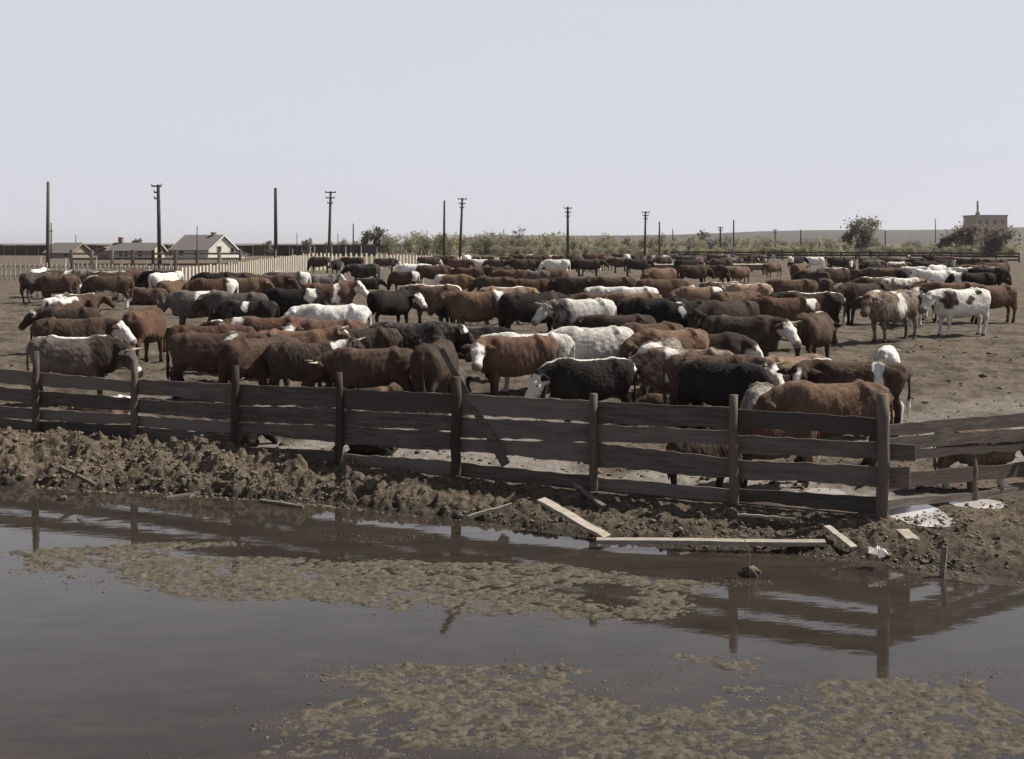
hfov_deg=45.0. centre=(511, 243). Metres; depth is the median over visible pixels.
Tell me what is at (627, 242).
shrub
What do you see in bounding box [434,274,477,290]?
cow
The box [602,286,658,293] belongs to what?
cow
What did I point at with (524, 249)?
shrub
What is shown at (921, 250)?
shrub
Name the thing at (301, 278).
cow
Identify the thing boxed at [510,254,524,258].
cow
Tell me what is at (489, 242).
shrub
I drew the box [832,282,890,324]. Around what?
cow
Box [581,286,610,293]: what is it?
cow
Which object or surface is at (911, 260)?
cow
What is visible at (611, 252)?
shrub
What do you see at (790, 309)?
cow
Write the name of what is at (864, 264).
cow
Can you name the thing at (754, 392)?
calf
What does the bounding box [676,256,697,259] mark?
cow
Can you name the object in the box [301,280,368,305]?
cow
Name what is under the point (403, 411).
calf
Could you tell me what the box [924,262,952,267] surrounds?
cow
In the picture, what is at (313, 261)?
cow
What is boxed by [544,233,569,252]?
shrub
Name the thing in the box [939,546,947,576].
stake
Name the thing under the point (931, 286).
cow
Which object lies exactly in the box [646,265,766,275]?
feed trough
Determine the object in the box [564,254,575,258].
cow
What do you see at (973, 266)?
cow
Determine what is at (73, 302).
cow
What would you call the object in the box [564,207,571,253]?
telegraph pole
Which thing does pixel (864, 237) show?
tree
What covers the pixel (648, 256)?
cow
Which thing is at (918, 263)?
cow
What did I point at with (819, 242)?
shrub
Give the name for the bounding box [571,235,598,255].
shrub
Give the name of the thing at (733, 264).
hay
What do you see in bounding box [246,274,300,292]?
cow
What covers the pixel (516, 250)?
shrub
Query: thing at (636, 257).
cow
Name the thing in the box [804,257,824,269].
cow
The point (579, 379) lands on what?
cow
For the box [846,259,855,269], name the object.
cow
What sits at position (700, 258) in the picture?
cow
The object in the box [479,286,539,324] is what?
cow
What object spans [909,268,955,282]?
cow
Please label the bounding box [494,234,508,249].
shrub
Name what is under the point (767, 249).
shrub
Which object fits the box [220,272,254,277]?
cow
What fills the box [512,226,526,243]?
tree
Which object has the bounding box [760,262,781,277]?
cow
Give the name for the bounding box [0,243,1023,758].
ground
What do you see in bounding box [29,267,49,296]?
cow
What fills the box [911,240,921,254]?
shrub
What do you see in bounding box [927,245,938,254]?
shrub
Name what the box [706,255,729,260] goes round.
cow
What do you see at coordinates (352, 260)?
cow
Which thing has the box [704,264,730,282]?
cow
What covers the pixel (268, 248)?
tree
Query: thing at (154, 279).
cow
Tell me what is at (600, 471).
pen clods
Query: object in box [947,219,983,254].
tree
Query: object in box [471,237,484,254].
shrub
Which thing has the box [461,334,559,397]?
cow
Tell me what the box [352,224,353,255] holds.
wooden pole
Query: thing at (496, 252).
shrub
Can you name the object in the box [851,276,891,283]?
cow
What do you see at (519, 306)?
cow
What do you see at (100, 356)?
cow
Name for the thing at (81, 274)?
cow
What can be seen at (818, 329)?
cow
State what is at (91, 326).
cow
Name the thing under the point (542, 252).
shrub
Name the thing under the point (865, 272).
cow
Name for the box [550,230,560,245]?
tree
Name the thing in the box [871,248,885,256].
shrub
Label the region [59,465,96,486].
stick
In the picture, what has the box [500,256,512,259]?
cow
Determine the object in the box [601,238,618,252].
shrub
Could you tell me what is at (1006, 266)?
cow
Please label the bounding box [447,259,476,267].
cow
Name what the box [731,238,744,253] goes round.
shrub
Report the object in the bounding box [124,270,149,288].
cow
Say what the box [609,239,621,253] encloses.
shrub
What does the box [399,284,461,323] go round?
cow
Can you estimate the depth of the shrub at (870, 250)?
218.39 m
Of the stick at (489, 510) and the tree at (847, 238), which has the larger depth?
the tree at (847, 238)
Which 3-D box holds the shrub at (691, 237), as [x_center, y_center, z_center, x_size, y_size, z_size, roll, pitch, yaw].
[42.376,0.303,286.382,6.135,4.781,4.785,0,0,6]
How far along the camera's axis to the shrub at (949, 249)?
220.07 m
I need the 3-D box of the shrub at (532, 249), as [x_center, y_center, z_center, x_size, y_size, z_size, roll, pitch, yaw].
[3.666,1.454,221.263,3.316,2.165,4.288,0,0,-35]
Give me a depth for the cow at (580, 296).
37.30 m
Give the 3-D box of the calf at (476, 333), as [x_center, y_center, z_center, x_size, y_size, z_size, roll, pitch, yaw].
[-0.725,2.446,27.497,2.136,1.194,0.690,0,0,-3]
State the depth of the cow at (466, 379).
24.92 m
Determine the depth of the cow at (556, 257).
124.40 m
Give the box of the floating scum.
[2,533,1023,758]
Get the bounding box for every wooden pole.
[46,182,49,268]
[274,188,277,265]
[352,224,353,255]
[443,201,444,255]
[658,222,659,255]
[733,220,734,251]
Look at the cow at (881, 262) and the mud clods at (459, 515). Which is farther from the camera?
the cow at (881, 262)
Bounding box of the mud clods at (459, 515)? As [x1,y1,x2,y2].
[0,425,1023,585]
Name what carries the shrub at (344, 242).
on the ground
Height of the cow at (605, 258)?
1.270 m
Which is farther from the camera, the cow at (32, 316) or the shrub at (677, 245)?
the shrub at (677, 245)
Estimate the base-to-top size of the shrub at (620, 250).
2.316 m
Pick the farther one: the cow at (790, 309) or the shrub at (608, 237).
the shrub at (608, 237)
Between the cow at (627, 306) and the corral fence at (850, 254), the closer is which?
the cow at (627, 306)
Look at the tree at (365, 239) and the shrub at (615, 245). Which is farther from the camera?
the tree at (365, 239)
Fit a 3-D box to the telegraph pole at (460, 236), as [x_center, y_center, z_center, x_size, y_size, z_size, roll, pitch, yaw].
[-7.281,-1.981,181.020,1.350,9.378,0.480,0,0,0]
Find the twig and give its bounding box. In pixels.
[744,539,757,577]
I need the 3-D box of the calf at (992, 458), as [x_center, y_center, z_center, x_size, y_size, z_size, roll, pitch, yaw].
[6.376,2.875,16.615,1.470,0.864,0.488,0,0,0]
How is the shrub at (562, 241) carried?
on the ground
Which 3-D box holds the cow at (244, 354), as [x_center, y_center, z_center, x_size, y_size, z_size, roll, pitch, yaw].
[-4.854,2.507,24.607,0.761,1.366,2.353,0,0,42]
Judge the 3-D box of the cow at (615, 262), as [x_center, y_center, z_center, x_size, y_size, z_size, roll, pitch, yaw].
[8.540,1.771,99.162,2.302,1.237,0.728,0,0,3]
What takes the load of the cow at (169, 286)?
on the ground
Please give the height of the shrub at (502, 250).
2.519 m
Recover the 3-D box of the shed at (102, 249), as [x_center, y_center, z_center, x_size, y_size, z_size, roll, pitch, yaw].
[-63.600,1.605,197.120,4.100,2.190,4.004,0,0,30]
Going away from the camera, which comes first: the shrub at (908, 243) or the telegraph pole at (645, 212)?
the telegraph pole at (645, 212)
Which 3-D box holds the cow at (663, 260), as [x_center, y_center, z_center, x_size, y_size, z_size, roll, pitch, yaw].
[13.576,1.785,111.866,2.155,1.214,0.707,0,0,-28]
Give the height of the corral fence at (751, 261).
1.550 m
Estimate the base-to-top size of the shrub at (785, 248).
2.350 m
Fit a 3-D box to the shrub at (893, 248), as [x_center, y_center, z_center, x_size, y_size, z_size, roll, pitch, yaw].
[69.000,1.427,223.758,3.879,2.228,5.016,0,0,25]
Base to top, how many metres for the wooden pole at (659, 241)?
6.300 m
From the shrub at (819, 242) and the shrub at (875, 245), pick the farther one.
the shrub at (819, 242)
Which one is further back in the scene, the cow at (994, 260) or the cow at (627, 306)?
the cow at (994, 260)
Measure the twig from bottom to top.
0.454 m
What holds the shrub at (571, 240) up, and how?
on the ground
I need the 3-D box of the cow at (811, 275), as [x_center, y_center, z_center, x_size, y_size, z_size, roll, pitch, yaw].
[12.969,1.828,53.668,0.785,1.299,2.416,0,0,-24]
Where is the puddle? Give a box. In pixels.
[806,488,1006,526]
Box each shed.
[94,246,108,257]
[880,243,912,251]
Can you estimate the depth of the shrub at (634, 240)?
280.44 m
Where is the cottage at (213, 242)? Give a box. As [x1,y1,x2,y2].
[168,232,249,257]
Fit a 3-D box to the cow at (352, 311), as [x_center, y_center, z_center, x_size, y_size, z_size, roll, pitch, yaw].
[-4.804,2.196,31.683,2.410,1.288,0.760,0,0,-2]
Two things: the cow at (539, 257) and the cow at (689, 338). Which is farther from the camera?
the cow at (539, 257)
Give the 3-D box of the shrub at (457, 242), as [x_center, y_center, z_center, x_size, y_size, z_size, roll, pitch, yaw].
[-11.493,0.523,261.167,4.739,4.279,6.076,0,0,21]
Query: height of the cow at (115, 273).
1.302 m
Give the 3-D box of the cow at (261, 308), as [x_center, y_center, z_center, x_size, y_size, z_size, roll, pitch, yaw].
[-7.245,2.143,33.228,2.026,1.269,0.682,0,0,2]
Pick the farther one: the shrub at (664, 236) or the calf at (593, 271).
the shrub at (664, 236)
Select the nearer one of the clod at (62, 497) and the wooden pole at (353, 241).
the clod at (62, 497)
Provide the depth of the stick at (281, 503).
16.73 m
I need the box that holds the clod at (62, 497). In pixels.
[57,495,67,499]
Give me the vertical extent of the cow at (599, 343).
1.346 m
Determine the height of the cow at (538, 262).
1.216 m
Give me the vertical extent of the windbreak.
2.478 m
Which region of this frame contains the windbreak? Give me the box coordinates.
[0,245,375,255]
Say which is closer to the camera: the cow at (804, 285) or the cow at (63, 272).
the cow at (804, 285)
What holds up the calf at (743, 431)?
on the ground
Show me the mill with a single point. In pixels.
(978, 218)
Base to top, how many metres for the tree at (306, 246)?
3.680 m
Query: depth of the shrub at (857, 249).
208.36 m
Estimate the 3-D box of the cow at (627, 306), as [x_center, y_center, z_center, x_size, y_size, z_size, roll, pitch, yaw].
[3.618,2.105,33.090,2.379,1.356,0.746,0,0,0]
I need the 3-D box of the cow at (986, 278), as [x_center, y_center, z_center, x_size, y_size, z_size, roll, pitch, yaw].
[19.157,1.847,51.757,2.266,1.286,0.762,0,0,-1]
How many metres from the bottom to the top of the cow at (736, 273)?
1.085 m
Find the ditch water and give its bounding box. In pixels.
[0,484,1023,758]
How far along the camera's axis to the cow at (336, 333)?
25.61 m
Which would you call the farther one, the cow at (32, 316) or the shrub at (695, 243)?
the shrub at (695, 243)
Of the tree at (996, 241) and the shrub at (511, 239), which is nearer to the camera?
the tree at (996, 241)
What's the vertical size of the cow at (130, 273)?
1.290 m
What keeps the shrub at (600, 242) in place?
on the ground
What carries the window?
in the cottage at (213, 242)
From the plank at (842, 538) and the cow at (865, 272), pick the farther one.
the cow at (865, 272)
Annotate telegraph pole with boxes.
[50,223,52,258]
[151,184,161,269]
[325,191,335,257]
[458,197,466,257]
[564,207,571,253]
[642,211,649,256]
[718,227,722,247]
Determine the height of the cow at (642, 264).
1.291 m
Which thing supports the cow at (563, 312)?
on the ground
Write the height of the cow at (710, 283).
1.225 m
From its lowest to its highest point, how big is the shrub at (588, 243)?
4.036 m
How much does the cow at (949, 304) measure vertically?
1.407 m
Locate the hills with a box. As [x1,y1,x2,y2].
[398,227,1023,244]
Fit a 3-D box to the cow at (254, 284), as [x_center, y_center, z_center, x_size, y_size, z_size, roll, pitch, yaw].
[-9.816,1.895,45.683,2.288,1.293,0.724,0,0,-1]
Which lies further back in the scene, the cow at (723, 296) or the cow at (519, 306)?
the cow at (723, 296)
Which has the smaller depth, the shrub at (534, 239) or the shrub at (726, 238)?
the shrub at (726, 238)
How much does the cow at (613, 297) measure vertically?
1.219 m
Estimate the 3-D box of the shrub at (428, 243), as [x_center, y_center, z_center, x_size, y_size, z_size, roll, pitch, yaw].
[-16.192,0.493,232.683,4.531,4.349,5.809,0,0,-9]
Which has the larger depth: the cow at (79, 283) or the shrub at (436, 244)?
the shrub at (436, 244)
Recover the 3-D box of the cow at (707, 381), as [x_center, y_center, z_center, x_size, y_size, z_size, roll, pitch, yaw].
[3.641,2.628,20.886,2.007,1.294,0.718,0,0,43]
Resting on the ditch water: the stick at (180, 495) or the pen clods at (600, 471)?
the stick at (180, 495)
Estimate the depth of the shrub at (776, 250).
209.11 m
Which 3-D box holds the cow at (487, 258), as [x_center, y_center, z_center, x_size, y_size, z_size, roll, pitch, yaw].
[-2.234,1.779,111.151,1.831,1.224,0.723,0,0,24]
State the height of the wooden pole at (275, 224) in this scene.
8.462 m
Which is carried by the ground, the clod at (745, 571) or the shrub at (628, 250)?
the shrub at (628, 250)
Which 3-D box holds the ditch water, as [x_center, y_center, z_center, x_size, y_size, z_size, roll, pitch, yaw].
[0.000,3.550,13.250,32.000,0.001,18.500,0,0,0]
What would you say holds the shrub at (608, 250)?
on the ground
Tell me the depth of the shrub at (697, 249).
213.65 m
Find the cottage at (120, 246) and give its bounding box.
[105,237,167,257]
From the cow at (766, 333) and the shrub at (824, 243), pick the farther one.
the shrub at (824, 243)
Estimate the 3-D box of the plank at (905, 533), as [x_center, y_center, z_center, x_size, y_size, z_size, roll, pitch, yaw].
[4.603,3.434,13.959,0.167,0.260,0.695,0,0,-16]
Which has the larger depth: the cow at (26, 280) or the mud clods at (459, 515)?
the cow at (26, 280)
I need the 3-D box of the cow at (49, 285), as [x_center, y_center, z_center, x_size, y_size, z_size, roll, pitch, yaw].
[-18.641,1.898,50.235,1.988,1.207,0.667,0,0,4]
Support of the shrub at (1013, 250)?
on the ground
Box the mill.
[956,201,1007,247]
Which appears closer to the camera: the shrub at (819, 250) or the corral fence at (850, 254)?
the corral fence at (850, 254)
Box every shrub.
[339,237,349,244]
[379,234,407,253]
[381,238,395,254]
[391,234,419,253]
[393,237,404,251]
[401,230,428,251]
[407,234,432,252]
[414,235,435,255]
[430,236,447,254]
[434,232,456,254]
[434,232,464,254]
[451,232,469,252]
[453,238,470,253]
[464,234,477,253]
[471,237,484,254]
[472,229,499,254]
[474,233,500,254]
[489,245,505,255]
[494,232,520,254]
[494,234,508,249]
[494,243,513,256]
[505,245,528,255]
[510,237,534,253]
[516,243,533,256]
[526,245,538,254]
[527,234,542,253]
[535,232,556,254]
[537,247,547,254]
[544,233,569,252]
[547,245,560,254]
[553,234,570,253]
[561,236,581,254]
[570,247,581,256]
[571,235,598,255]
[578,236,601,254]
[581,245,594,253]
[589,233,614,253]
[594,245,603,253]
[599,232,618,253]
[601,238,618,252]
[601,247,613,256]
[606,245,617,255]
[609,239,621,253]
[613,245,633,253]
[618,244,636,255]
[619,235,637,254]
[629,237,638,249]
[634,247,647,254]
[635,234,652,253]
[643,234,660,253]
[650,232,669,253]
[651,245,663,254]
[666,235,686,249]
[668,245,679,255]
[671,241,682,253]
[676,237,694,253]
[684,234,702,251]
[691,240,702,248]
[693,246,705,253]
[699,237,712,253]
[700,234,723,251]
[710,246,724,253]
[715,234,736,253]
[721,243,736,253]
[727,247,740,256]
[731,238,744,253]
[737,238,751,253]
[744,236,755,253]
[748,237,758,253]
[751,237,767,251]
[752,234,775,253]
[758,245,767,253]
[764,246,778,256]
[769,246,789,256]
[771,236,784,251]
[771,244,795,256]
[775,241,792,253]
[798,245,816,256]
[803,234,822,253]
[814,234,825,248]
[815,248,825,253]
[821,237,829,253]
[823,236,842,253]
[823,238,842,253]
[841,241,853,250]
[851,247,868,256]
[863,246,875,254]
[867,240,882,254]
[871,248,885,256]
[877,242,896,251]
[880,244,897,254]
[886,245,899,254]
[897,245,910,254]
[900,238,916,254]
[903,246,915,254]
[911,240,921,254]
[913,247,932,254]
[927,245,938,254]
[933,245,949,254]
[945,246,955,254]
[950,244,978,254]
[976,246,990,255]
[1005,245,1021,255]
[1006,241,1023,252]
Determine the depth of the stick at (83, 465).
17.50 m
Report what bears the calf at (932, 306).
on the ground
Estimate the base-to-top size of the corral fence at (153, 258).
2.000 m
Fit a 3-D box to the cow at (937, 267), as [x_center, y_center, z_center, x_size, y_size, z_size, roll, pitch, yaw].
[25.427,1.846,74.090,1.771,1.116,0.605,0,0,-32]
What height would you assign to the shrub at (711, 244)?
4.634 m
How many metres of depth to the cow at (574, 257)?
118.55 m
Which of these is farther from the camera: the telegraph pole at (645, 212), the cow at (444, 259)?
the telegraph pole at (645, 212)
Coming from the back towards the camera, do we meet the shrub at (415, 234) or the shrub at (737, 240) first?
the shrub at (415, 234)
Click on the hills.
(927, 237)
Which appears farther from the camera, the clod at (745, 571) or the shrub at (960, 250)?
the shrub at (960, 250)
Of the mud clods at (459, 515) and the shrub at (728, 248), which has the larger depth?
the shrub at (728, 248)
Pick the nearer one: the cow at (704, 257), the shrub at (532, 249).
the cow at (704, 257)
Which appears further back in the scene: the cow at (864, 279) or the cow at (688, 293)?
the cow at (864, 279)
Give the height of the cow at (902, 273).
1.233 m
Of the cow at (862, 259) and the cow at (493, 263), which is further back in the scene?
the cow at (862, 259)
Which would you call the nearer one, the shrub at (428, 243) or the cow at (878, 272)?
the cow at (878, 272)
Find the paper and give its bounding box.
[868,545,888,557]
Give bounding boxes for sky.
[0,0,1023,242]
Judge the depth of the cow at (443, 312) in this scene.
35.44 m
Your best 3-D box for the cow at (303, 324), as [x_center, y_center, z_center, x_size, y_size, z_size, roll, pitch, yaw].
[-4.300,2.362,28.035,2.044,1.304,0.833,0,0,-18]
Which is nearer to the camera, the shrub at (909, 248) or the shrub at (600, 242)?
the shrub at (909, 248)
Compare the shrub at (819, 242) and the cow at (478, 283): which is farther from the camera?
the shrub at (819, 242)
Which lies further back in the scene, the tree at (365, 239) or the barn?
the tree at (365, 239)
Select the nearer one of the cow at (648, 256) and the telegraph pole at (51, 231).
the cow at (648, 256)
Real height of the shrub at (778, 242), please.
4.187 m
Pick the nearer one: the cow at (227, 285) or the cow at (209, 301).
the cow at (209, 301)
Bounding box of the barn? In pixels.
[42,243,93,257]
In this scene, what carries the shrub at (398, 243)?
on the ground
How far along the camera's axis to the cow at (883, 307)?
33.92 m
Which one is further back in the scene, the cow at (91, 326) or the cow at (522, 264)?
the cow at (522, 264)
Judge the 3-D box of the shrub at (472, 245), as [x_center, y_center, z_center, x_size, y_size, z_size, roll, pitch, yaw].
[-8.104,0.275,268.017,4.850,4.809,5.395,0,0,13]
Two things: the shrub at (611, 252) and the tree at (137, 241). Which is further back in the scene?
the tree at (137, 241)
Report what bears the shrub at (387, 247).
on the ground
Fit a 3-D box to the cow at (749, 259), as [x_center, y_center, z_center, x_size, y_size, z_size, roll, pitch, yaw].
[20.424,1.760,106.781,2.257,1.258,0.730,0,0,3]
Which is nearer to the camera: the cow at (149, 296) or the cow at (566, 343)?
the cow at (566, 343)
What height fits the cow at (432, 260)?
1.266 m
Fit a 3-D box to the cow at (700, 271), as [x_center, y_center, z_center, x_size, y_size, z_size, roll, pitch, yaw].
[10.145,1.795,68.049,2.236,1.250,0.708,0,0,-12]
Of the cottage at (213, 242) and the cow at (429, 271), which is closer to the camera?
the cow at (429, 271)
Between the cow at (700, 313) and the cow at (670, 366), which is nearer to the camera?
the cow at (670, 366)
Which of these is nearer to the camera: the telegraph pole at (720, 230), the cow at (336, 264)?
the cow at (336, 264)
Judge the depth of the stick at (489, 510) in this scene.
15.17 m
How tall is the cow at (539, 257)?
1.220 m
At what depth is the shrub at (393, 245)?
263.16 m
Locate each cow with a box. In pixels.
[18,306,100,329]
[19,271,59,302]
[25,335,142,394]
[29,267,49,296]
[29,275,76,298]
[30,317,136,372]
[40,296,95,307]
[46,270,73,297]
[47,273,81,297]
[54,293,115,311]
[72,269,113,291]
[80,275,132,308]
[85,271,133,279]
[91,271,134,300]
[117,288,167,304]
[122,307,168,366]
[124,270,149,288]
[136,270,183,285]
[148,272,178,287]
[155,279,187,292]
[157,289,226,324]
[166,323,256,382]
[166,331,267,398]
[181,278,238,292]
[189,272,238,280]
[190,291,268,319]
[199,319,222,325]
[207,299,279,321]
[218,334,301,405]
[219,277,274,292]
[219,316,305,331]
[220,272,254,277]
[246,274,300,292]
[257,325,350,386]
[262,288,323,317]
[262,337,365,405]
[263,271,310,288]
[277,318,366,330]
[282,303,371,326]
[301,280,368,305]
[301,346,413,409]
[307,256,329,272]
[308,273,346,283]
[329,259,341,273]
[333,326,402,386]
[340,257,363,271]
[340,264,379,278]
[354,278,386,289]
[366,289,427,324]
[369,321,474,349]
[374,257,400,272]
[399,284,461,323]
[409,339,464,392]
[412,367,475,393]
[416,265,452,281]
[417,256,442,264]
[427,289,511,327]
[433,256,454,264]
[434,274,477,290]
[435,290,453,322]
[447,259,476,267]
[447,267,483,290]
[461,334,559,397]
[463,255,471,258]
[465,332,574,393]
[467,276,513,291]
[470,256,481,259]
[471,259,487,267]
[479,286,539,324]
[480,256,495,259]
[482,259,507,266]
[482,267,513,275]
[488,269,526,278]
[498,291,573,331]
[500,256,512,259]
[501,259,535,270]
[508,278,558,292]
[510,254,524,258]
[524,270,550,279]
[524,356,636,425]
[526,255,546,259]
[531,298,616,328]
[533,259,546,270]
[537,259,570,272]
[541,269,569,279]
[544,276,590,295]
[548,325,633,359]
[551,255,565,259]
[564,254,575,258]
[564,258,585,275]
[568,292,612,299]
[570,255,581,258]
[571,314,656,327]
[575,259,609,276]
[577,276,636,292]
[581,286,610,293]
[582,253,597,258]
[601,256,613,270]
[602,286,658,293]
[602,292,661,314]
[606,257,631,272]
[611,253,623,257]
[614,296,687,314]
[618,321,683,382]
[618,327,709,392]
[624,258,655,275]
[627,346,733,393]
[631,255,641,258]
[635,278,694,297]
[636,299,704,329]
[637,338,684,395]
[640,268,676,278]
[644,255,657,260]
[653,256,671,263]
[662,352,787,404]
[666,254,677,259]
[668,286,722,300]
[674,259,704,271]
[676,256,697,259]
[677,264,714,282]
[678,358,774,429]
[687,299,759,328]
[695,255,706,262]
[696,256,703,262]
[697,281,749,286]
[701,314,801,356]
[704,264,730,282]
[705,258,732,265]
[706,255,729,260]
[708,332,763,356]
[710,290,762,301]
[718,283,772,295]
[720,257,742,263]
[721,265,742,282]
[728,266,749,282]
[741,256,760,270]
[745,296,820,349]
[747,254,766,260]
[751,379,893,465]
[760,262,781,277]
[762,278,818,292]
[764,353,826,382]
[769,291,845,333]
[776,358,911,436]
[787,256,808,270]
[790,263,808,279]
[792,270,829,280]
[793,311,840,358]
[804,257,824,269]
[816,267,849,283]
[827,257,850,267]
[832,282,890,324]
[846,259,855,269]
[849,269,860,281]
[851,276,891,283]
[854,289,918,342]
[857,267,894,277]
[858,258,882,267]
[859,261,879,269]
[861,260,885,269]
[870,268,911,277]
[876,256,891,262]
[881,277,924,290]
[886,262,911,267]
[890,258,908,266]
[896,269,911,277]
[900,266,930,271]
[905,258,926,263]
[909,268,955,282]
[911,261,935,266]
[918,281,977,322]
[919,287,990,336]
[922,256,934,260]
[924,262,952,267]
[928,265,946,270]
[933,256,951,260]
[936,259,953,263]
[944,272,995,285]
[950,267,971,270]
[956,258,981,266]
[958,264,988,267]
[967,267,1011,285]
[968,284,1017,322]
[974,262,990,264]
[981,259,1007,262]
[988,262,1010,272]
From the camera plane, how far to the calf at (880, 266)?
79.68 m
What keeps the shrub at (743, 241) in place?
on the ground
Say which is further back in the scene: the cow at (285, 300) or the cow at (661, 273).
the cow at (661, 273)
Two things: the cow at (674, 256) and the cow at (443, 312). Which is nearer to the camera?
the cow at (443, 312)
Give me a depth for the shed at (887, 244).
262.58 m
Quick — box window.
[216,245,221,252]
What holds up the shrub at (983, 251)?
on the ground
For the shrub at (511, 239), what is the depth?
233.65 m
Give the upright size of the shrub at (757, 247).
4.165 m
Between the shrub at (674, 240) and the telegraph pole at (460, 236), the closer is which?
the telegraph pole at (460, 236)
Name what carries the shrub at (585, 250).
on the ground
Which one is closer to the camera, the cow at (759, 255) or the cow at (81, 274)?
the cow at (81, 274)
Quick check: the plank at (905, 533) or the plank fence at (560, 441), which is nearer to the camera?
the plank at (905, 533)
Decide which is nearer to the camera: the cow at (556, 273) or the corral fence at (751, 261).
the cow at (556, 273)
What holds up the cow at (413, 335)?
on the ground
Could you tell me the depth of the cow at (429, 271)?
66.08 m
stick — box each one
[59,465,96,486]
[77,458,88,471]
[166,492,200,498]
[259,499,303,507]
[468,503,511,518]
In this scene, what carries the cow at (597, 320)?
on the ground
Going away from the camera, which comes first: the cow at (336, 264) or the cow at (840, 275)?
the cow at (840, 275)
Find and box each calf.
[66,394,130,413]
[112,293,125,299]
[205,419,277,446]
[331,444,397,455]
[355,377,410,390]
[376,392,470,416]
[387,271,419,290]
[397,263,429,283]
[453,326,515,379]
[587,268,600,275]
[632,393,703,405]
[666,443,743,487]
[712,426,819,487]
[740,382,773,409]
[816,278,836,292]
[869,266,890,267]
[873,345,900,362]
[903,285,925,325]
[918,279,934,318]
[933,428,1023,489]
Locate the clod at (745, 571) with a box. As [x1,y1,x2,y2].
[740,564,760,576]
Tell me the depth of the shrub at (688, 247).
239.99 m
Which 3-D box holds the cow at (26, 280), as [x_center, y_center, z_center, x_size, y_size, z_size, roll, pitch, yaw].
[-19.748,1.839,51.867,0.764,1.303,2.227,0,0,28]
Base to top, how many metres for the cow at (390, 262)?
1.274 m
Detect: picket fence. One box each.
[0,256,178,279]
[179,246,499,279]
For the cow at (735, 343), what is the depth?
26.08 m
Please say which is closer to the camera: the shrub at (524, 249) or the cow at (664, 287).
the cow at (664, 287)
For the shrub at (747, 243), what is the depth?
265.95 m
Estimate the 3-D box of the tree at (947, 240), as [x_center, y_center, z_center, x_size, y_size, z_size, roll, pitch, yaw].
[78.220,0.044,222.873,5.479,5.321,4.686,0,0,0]
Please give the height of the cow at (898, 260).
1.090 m
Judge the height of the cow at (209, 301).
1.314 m
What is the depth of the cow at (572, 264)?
88.52 m
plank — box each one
[536,497,610,536]
[571,482,606,507]
[596,537,825,546]
[737,513,795,520]
[823,525,856,548]
[896,529,918,538]
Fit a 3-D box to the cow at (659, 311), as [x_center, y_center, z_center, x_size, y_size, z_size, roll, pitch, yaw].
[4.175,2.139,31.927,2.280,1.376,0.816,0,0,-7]
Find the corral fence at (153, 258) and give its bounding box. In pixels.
[69,250,241,269]
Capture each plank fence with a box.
[0,348,915,517]
[888,412,1023,508]
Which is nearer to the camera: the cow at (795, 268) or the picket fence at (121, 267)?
the cow at (795, 268)
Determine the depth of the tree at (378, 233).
263.01 m
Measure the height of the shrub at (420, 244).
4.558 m
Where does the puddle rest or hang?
on the ground
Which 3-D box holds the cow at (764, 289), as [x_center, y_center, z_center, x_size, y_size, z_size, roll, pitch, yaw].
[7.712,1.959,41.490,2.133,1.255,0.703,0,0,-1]
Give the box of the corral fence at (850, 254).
[670,251,1019,262]
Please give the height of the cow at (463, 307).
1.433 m
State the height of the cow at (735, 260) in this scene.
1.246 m
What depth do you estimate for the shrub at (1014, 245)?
243.24 m
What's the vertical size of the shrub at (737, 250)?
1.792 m
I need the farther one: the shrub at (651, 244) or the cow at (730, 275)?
the shrub at (651, 244)
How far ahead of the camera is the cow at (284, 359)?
23.76 m
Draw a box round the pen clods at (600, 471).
[0,287,1023,490]
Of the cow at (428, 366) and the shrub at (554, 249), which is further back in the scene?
the shrub at (554, 249)
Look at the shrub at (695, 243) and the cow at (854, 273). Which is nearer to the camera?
the cow at (854, 273)
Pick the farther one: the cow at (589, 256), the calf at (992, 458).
the cow at (589, 256)
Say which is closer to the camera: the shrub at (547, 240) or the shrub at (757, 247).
the shrub at (547, 240)
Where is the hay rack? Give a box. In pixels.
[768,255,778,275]
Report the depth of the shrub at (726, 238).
241.84 m
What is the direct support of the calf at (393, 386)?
on the ground
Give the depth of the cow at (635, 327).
27.06 m
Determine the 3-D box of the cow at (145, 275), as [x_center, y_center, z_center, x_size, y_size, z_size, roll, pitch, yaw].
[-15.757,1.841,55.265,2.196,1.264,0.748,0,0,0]
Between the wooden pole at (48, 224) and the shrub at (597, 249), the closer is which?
the wooden pole at (48, 224)
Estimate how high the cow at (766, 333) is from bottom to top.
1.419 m
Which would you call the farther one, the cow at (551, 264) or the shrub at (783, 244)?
the shrub at (783, 244)
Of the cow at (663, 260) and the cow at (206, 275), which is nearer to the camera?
the cow at (206, 275)
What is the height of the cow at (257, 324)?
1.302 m
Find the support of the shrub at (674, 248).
on the ground
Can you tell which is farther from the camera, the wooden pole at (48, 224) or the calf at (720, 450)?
the wooden pole at (48, 224)
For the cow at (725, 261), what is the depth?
85.40 m
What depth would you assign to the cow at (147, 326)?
29.50 m
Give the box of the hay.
[649,263,762,264]
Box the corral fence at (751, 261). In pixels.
[739,256,773,271]
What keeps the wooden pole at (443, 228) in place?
on the ground
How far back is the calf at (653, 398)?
22.27 m
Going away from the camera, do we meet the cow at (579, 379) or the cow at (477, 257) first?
the cow at (579, 379)
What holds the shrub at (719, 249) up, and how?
on the ground
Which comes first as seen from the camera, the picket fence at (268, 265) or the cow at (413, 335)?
the cow at (413, 335)
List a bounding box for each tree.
[131,239,141,242]
[262,240,273,255]
[301,238,313,255]
[357,229,373,252]
[365,224,387,253]
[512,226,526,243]
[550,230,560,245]
[696,229,710,248]
[838,228,860,251]
[840,210,888,251]
[929,229,962,254]
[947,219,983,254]
[975,219,1021,255]

